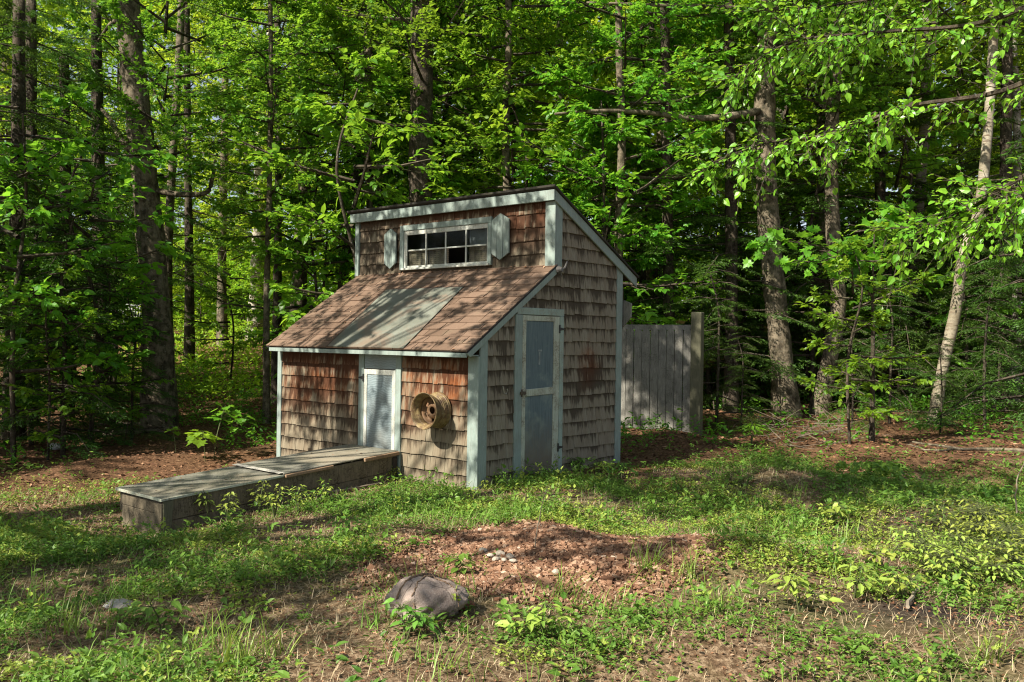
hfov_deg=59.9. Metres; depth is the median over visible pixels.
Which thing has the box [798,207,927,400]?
hemlock sapling
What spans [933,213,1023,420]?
hemlock sapling
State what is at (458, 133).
forest tree
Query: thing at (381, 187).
hemlock tree
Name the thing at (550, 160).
forest tree
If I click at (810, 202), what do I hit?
forest tree
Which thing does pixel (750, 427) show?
leafy plant
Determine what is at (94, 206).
maple sapling
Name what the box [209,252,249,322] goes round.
gap sapling
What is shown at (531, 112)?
forest tree
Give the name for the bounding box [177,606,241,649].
grass tuft
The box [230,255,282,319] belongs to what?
gap sapling
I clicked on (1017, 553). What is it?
yellow shrub
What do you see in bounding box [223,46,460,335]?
maple sapling
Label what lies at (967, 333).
hemlock sapling
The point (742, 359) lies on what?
hemlock sapling
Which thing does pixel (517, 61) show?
forest tree
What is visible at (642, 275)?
forest tree
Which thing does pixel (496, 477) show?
weed
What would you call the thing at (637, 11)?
beech tree
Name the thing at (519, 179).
maple sapling
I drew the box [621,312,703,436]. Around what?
wood fence
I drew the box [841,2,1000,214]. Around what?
forest tree
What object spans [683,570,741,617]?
grass tuft
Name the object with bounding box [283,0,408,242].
forest tree
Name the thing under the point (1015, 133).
forest tree
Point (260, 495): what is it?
weed
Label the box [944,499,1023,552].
yellow shrub
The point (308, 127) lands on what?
hardwood tree
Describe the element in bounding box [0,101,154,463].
maple sapling
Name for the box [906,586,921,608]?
stick
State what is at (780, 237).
maple sapling
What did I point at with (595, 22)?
forest tree
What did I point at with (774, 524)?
grass tuft
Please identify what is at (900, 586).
leafy weed
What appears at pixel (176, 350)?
hemlock sapling
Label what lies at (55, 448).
litter rock
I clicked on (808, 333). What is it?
hemlock sapling
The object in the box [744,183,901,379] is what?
hemlock sapling
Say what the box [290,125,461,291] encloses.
maple sapling
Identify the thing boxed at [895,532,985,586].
yellow shrub
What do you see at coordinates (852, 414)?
hemlock sapling
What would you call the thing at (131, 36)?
maple tree
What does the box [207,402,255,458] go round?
maple seedling
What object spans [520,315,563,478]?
tall door
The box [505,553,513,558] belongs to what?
white stone
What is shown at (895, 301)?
maple sapling
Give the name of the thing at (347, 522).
leafy weed
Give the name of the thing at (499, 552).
white stone
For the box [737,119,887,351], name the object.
maple sapling
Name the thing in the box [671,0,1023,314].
birch tree
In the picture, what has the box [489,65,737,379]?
maple sapling
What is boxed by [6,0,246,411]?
hemlock tree
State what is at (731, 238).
hemlock tree
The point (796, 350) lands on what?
hemlock sapling
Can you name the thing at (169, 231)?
hardwood tree
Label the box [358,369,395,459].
small door
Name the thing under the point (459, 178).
maple sapling
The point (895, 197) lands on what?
hemlock sapling
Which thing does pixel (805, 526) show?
grass tuft
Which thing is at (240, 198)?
forest tree
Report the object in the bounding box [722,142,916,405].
hemlock sapling
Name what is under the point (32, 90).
hemlock tree
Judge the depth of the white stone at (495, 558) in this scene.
6.30 m
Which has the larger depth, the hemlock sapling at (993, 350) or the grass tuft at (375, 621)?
the hemlock sapling at (993, 350)
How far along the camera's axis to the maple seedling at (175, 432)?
13.63 m
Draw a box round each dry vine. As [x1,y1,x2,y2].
[392,573,430,607]
[411,574,438,611]
[428,574,458,606]
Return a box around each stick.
[324,482,381,493]
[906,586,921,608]
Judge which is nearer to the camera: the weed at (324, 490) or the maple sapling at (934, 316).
the weed at (324, 490)
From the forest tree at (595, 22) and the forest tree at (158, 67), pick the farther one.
the forest tree at (158, 67)
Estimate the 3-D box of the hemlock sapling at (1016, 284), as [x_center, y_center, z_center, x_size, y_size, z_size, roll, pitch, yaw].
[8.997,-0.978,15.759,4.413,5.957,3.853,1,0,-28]
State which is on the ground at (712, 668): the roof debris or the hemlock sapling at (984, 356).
the hemlock sapling at (984, 356)
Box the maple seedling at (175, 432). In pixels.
[164,426,179,452]
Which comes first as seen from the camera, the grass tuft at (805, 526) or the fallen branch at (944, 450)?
the grass tuft at (805, 526)
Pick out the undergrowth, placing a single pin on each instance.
(214, 352)
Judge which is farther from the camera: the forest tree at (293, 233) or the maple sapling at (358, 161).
the forest tree at (293, 233)
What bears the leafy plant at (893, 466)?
on the ground at (712, 668)
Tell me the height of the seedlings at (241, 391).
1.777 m
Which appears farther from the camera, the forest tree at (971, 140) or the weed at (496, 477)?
the forest tree at (971, 140)
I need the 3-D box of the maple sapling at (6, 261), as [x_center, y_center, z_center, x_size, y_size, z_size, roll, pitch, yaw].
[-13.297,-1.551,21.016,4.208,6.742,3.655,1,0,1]
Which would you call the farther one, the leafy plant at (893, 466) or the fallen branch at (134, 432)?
the fallen branch at (134, 432)
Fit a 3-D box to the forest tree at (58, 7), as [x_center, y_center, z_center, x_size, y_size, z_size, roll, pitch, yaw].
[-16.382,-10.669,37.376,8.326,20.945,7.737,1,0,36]
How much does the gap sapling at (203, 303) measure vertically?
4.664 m
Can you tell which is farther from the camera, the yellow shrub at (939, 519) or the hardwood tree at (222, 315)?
the hardwood tree at (222, 315)
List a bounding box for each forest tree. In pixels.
[0,0,89,286]
[0,0,90,137]
[0,0,218,258]
[0,1,90,146]
[0,19,91,334]
[37,0,196,280]
[46,0,235,312]
[157,1,351,276]
[204,18,272,319]
[235,0,494,300]
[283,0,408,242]
[283,0,558,194]
[287,0,539,213]
[290,3,365,249]
[325,0,563,187]
[387,0,571,192]
[433,0,593,191]
[439,0,697,233]
[445,0,606,185]
[492,10,595,225]
[511,2,738,232]
[513,0,781,322]
[520,0,754,324]
[535,0,752,343]
[549,3,699,322]
[581,4,723,211]
[633,1,933,282]
[635,3,804,336]
[657,0,936,219]
[659,0,987,400]
[673,0,855,329]
[676,72,761,279]
[700,41,814,234]
[716,2,873,349]
[745,0,901,321]
[776,3,896,235]
[789,1,994,329]
[790,83,896,344]
[796,0,1023,352]
[798,0,1023,387]
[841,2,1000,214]
[854,0,1023,336]
[899,16,1023,403]
[913,0,1023,255]
[926,6,1023,248]
[930,11,986,299]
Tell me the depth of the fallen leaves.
9.23 m
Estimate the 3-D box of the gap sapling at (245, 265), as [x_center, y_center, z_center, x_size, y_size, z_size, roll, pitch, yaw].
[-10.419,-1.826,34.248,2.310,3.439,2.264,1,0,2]
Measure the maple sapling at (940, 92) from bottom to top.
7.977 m
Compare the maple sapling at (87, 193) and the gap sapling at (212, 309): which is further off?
the gap sapling at (212, 309)
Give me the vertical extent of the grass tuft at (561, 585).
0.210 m
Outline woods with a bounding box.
[1,0,1023,325]
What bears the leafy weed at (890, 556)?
on the ground at (712, 668)
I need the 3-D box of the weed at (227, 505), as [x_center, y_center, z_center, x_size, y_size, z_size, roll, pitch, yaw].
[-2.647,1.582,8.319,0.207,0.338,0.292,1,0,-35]
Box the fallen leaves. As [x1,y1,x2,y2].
[0,369,1023,681]
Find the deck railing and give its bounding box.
[118,304,140,321]
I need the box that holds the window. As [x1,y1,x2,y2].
[399,216,492,270]
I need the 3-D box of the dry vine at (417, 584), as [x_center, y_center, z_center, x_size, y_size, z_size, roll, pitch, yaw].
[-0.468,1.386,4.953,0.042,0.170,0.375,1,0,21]
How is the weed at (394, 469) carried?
on the ground at (712, 668)
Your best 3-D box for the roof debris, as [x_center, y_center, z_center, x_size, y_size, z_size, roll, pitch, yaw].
[-2.171,0.230,10.120,3.505,2.409,4.165,1,0,41]
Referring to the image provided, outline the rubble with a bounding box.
[345,517,746,613]
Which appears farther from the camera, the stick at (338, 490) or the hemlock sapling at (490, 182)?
the hemlock sapling at (490, 182)
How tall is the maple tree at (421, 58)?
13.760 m
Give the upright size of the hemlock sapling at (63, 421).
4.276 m
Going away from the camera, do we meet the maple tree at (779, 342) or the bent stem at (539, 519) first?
the bent stem at (539, 519)
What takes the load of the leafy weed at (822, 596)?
on the ground at (712, 668)
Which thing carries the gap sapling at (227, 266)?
on the ground at (712, 668)
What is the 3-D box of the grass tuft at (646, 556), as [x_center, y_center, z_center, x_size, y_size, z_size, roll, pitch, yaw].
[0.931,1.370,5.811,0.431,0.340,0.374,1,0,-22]
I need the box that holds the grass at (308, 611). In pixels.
[0,457,1023,681]
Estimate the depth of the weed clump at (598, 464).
10.60 m
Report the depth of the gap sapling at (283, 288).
40.53 m
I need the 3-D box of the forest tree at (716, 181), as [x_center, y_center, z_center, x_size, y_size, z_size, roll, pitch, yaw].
[7.345,-8.046,32.671,6.642,16.558,7.148,1,0,2]
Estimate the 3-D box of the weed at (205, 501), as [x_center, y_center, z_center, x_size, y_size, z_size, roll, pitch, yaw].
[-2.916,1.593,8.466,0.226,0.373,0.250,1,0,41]
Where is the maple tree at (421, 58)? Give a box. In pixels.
[299,0,561,202]
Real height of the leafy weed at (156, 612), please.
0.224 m
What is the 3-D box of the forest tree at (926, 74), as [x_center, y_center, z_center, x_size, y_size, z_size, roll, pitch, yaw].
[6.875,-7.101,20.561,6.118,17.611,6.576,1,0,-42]
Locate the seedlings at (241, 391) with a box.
[0,357,1023,465]
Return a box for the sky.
[5,0,1021,316]
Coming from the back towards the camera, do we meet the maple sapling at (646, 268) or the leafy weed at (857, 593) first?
the maple sapling at (646, 268)
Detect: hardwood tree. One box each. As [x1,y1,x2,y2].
[129,0,328,346]
[164,0,184,332]
[176,0,402,318]
[193,0,451,289]
[207,0,342,403]
[334,0,547,198]
[350,0,574,194]
[454,0,670,194]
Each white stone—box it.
[492,556,499,560]
[496,550,504,555]
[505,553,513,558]
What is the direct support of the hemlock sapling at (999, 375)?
on the ground at (712, 668)
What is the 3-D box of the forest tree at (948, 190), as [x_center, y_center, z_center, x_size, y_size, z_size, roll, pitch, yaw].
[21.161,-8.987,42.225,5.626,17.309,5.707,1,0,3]
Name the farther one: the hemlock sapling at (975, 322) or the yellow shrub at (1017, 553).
the hemlock sapling at (975, 322)
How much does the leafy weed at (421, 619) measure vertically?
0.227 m
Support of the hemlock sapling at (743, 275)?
on the ground at (712, 668)
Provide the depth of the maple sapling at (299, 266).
18.16 m
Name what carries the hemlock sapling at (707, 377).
on the ground at (712, 668)
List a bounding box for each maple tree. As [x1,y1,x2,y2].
[48,0,292,428]
[299,0,561,202]
[554,0,936,417]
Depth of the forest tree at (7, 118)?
21.67 m
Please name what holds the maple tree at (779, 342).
on the ground at (712, 668)
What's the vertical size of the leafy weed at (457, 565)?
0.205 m
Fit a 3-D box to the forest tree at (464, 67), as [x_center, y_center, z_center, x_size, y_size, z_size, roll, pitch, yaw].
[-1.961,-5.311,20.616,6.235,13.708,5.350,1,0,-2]
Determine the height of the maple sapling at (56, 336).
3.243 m
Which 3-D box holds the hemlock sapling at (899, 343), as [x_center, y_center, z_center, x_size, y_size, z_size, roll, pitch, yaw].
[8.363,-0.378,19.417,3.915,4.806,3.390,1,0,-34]
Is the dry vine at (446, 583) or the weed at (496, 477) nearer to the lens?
the dry vine at (446, 583)
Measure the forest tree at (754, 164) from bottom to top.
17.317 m
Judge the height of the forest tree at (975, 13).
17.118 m
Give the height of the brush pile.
0.564 m
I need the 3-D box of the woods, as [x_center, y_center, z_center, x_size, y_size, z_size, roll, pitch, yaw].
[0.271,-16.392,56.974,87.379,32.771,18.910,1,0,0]
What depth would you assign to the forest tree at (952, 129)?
27.11 m
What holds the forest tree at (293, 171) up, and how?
on the ground at (712, 668)
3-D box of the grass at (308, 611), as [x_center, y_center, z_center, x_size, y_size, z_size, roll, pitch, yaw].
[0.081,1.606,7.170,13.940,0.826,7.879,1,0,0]
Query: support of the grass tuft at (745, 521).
on the ground at (712, 668)
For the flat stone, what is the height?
0.107 m
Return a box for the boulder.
[384,575,468,620]
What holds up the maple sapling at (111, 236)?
on the ground at (712, 668)
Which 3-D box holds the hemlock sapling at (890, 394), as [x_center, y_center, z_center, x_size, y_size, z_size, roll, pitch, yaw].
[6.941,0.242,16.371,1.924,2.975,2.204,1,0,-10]
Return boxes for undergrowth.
[117,311,287,401]
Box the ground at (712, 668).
[0,318,1023,681]
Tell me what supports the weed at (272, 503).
on the ground at (712, 668)
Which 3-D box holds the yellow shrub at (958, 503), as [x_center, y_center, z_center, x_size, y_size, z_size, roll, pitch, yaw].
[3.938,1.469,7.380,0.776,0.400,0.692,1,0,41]
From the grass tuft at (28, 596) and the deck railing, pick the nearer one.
the grass tuft at (28, 596)
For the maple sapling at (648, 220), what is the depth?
19.06 m
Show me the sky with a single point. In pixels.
(254, 30)
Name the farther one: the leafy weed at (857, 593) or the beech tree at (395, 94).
the beech tree at (395, 94)
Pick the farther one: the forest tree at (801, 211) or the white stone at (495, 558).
the forest tree at (801, 211)
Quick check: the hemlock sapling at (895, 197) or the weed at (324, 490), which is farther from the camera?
the hemlock sapling at (895, 197)
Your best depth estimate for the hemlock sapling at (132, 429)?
15.56 m
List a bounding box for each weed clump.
[565,457,593,470]
[581,458,613,472]
[605,459,637,475]
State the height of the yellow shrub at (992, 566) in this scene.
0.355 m
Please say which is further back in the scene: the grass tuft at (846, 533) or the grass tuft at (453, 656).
the grass tuft at (846, 533)
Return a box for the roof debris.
[130,265,544,490]
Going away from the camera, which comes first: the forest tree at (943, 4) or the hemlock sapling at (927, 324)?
the hemlock sapling at (927, 324)
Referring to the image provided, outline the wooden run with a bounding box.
[115,444,399,535]
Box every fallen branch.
[84,430,170,437]
[94,425,176,432]
[98,422,166,427]
[906,444,960,451]
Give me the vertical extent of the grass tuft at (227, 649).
0.319 m
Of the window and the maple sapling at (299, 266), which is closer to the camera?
the window
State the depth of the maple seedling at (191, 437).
12.77 m
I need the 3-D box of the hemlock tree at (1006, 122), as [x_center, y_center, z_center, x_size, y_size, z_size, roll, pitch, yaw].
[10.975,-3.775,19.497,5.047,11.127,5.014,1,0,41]
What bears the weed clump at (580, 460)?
on the ground at (712, 668)
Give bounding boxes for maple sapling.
[0,83,191,447]
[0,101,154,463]
[0,162,163,370]
[0,168,112,395]
[0,212,39,341]
[0,264,125,461]
[38,229,174,440]
[52,135,199,348]
[173,216,271,383]
[210,137,371,378]
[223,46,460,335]
[244,150,374,347]
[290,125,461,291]
[406,160,494,200]
[423,67,632,308]
[488,147,549,190]
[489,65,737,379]
[517,84,724,324]
[589,159,742,337]
[608,189,686,337]
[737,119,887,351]
[743,185,931,441]
[792,220,937,443]
[816,77,1023,402]
[847,206,931,346]
[886,124,1022,336]
[901,199,996,394]
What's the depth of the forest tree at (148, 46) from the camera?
43.30 m
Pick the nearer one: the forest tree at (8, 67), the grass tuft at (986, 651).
the grass tuft at (986, 651)
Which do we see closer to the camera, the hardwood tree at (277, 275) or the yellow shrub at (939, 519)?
the yellow shrub at (939, 519)
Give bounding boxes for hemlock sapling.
[0,175,134,444]
[0,204,167,459]
[0,215,139,431]
[50,182,206,411]
[75,298,180,447]
[438,178,497,197]
[641,196,770,411]
[671,265,796,434]
[680,194,803,387]
[681,233,766,333]
[682,220,824,404]
[703,168,846,394]
[703,332,783,436]
[705,250,770,386]
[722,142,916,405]
[739,220,885,406]
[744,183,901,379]
[744,263,809,364]
[798,188,982,389]
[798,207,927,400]
[815,315,900,431]
[825,214,993,418]
[830,274,967,430]
[860,179,1022,393]
[893,238,1023,412]
[902,333,989,435]
[910,268,1023,429]
[911,196,1023,395]
[914,134,1023,433]
[931,247,1023,421]
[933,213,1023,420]
[957,245,1023,392]
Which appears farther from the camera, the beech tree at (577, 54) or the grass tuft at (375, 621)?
the beech tree at (577, 54)
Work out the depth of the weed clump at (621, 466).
10.45 m
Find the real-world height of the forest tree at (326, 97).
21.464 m
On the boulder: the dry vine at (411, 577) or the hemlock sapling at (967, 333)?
the dry vine at (411, 577)
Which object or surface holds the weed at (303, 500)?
on the ground at (712, 668)
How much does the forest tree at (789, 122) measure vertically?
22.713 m
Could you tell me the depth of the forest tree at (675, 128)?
42.05 m
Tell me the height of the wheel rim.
0.428 m
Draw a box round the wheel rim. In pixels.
[411,392,451,429]
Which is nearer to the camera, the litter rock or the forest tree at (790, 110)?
the litter rock
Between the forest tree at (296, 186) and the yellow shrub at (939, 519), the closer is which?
the yellow shrub at (939, 519)
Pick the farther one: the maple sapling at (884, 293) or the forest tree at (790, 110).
the forest tree at (790, 110)
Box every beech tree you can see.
[147,0,391,423]
[255,0,464,267]
[385,0,656,198]
[511,0,765,299]
[700,0,923,415]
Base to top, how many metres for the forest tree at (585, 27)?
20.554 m
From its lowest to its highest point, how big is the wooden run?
0.716 m
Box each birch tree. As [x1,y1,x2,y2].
[150,1,344,340]
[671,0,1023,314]
[820,0,1023,424]
[826,0,1023,394]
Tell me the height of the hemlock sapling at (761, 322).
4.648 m
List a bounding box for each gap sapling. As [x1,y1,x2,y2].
[134,230,197,316]
[137,222,214,319]
[172,220,233,333]
[174,246,230,317]
[194,199,290,325]
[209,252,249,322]
[216,256,272,330]
[227,260,287,339]
[228,257,249,324]
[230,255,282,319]
[270,258,307,320]
[270,261,291,313]
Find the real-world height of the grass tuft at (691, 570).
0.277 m
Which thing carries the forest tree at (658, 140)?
on the ground at (712, 668)
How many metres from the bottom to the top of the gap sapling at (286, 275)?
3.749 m
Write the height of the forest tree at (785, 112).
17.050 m
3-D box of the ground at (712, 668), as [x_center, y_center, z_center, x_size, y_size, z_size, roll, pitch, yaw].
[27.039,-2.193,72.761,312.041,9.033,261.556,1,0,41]
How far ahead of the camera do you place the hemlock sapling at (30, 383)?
14.70 m
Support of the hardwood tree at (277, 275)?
on the ground at (712, 668)
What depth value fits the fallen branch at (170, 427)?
16.23 m
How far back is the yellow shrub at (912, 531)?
6.56 m
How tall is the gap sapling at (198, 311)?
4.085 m
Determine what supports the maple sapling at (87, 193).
on the ground at (712, 668)
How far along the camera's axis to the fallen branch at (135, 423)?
17.64 m
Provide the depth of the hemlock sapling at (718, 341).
16.16 m
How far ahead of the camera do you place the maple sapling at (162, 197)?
26.11 m
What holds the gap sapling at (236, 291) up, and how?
on the ground at (712, 668)
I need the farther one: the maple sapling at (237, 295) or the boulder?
the maple sapling at (237, 295)
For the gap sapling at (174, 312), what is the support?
on the ground at (712, 668)
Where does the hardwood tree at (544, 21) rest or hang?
on the ground at (712, 668)
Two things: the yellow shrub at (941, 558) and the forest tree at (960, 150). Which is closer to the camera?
the yellow shrub at (941, 558)
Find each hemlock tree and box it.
[0,0,113,447]
[0,0,167,440]
[0,0,183,425]
[1,0,143,417]
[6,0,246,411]
[124,0,273,366]
[284,0,446,318]
[589,0,772,367]
[631,0,820,411]
[804,2,1019,401]
[869,0,1023,411]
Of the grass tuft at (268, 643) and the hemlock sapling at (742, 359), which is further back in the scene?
the hemlock sapling at (742, 359)
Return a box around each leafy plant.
[735,423,769,443]
[835,459,916,481]
[968,485,1019,500]
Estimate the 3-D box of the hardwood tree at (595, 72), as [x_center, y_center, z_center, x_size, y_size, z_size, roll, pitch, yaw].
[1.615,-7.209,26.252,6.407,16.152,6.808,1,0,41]
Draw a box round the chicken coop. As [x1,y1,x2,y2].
[266,184,638,489]
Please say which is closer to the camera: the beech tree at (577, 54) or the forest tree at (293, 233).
the beech tree at (577, 54)
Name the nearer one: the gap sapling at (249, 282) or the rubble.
the rubble
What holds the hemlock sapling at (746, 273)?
on the ground at (712, 668)
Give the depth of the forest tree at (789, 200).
30.39 m
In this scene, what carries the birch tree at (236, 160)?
on the ground at (712, 668)
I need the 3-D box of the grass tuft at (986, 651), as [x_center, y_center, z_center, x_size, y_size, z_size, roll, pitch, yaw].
[2.145,1.399,4.189,0.499,0.296,0.483,1,0,41]
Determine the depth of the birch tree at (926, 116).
21.39 m
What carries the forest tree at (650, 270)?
on the ground at (712, 668)
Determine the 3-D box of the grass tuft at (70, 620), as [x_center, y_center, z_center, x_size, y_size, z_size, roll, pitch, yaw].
[-2.457,1.506,4.979,0.431,0.266,0.582,1,0,23]
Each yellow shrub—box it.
[886,525,958,562]
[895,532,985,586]
[910,500,1011,550]
[925,528,1023,580]
[936,493,1023,535]
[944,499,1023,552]
[974,522,1023,571]
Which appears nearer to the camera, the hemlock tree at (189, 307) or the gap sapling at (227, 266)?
the hemlock tree at (189, 307)
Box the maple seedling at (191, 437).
[185,429,220,461]
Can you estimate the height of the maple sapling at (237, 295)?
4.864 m
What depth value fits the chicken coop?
10.81 m
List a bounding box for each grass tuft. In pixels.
[7,569,59,611]
[19,578,117,639]
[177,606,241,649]
[194,601,298,673]
[222,606,304,659]
[347,588,406,630]
[422,624,483,676]
[521,564,592,596]
[626,525,681,578]
[659,540,712,586]
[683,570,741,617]
[726,508,762,538]
[743,498,788,534]
[786,508,831,538]
[830,519,860,542]
[927,603,1021,672]
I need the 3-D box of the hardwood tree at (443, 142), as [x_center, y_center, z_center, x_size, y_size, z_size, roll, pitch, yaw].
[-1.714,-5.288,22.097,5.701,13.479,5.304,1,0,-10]
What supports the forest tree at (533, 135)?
on the ground at (712, 668)
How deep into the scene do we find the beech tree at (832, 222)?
18.46 m
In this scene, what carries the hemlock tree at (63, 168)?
on the ground at (712, 668)
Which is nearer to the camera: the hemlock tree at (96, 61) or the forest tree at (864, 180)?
the hemlock tree at (96, 61)
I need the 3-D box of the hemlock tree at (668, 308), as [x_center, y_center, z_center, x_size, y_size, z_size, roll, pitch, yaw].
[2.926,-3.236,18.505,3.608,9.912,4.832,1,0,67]
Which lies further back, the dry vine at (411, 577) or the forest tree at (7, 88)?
the forest tree at (7, 88)
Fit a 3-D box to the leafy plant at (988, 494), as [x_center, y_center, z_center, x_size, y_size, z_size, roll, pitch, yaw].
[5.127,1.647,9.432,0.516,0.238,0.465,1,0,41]
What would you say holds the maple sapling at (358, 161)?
on the ground at (712, 668)
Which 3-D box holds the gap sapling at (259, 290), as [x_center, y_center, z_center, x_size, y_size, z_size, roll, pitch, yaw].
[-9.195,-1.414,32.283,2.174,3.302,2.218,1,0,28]
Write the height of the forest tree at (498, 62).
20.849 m
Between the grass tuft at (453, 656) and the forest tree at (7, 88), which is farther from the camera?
the forest tree at (7, 88)
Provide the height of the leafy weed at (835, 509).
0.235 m
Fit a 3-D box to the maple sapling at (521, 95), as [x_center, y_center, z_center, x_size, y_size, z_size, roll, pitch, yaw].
[0.255,-1.901,18.644,4.807,7.701,4.175,1,0,-29]
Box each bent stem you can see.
[534,484,549,548]
[1014,463,1023,512]
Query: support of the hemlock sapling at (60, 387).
on the ground at (712, 668)
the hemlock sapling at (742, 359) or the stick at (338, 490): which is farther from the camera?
the hemlock sapling at (742, 359)
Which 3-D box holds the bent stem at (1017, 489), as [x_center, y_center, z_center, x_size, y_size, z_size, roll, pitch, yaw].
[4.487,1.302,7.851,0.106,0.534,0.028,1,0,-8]
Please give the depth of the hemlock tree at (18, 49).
15.96 m
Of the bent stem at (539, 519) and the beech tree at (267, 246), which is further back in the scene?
the beech tree at (267, 246)
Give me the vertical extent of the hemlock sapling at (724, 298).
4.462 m
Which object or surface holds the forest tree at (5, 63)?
on the ground at (712, 668)
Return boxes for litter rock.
[50,443,59,449]
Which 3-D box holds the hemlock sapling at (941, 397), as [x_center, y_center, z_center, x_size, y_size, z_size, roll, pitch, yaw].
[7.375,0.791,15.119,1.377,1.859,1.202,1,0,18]
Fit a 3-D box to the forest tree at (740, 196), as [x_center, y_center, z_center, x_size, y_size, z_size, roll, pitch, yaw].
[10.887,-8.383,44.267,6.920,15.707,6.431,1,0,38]
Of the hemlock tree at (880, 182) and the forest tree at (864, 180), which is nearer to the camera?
the hemlock tree at (880, 182)
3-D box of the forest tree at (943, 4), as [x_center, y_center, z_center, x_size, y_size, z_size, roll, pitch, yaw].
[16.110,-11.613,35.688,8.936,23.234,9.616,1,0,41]
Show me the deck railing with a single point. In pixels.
(134, 309)
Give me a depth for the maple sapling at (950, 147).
26.62 m
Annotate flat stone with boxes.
[102,598,131,608]
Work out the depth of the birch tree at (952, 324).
16.73 m
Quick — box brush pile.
[738,405,893,448]
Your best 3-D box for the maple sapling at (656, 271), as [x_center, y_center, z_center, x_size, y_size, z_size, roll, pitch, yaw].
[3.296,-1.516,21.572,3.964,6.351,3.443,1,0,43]
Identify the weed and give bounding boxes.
[125,597,191,632]
[193,489,216,522]
[216,492,240,520]
[249,480,270,512]
[262,484,289,518]
[286,484,311,514]
[307,480,333,505]
[325,514,365,535]
[380,597,439,639]
[386,466,402,480]
[442,554,481,573]
[492,472,501,483]
[495,596,580,637]
[760,573,844,611]
[818,502,856,524]
[837,561,889,597]
[857,542,917,566]
[870,572,933,598]
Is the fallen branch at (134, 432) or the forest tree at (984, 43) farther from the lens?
the forest tree at (984, 43)
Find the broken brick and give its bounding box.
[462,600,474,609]
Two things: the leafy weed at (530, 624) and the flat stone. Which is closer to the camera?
the leafy weed at (530, 624)
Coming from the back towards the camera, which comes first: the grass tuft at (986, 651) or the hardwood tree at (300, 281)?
the hardwood tree at (300, 281)
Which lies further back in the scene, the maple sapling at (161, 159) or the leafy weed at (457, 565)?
the maple sapling at (161, 159)
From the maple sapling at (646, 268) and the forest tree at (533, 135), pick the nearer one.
the maple sapling at (646, 268)
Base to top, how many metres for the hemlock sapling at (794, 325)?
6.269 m
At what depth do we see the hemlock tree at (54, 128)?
14.59 m

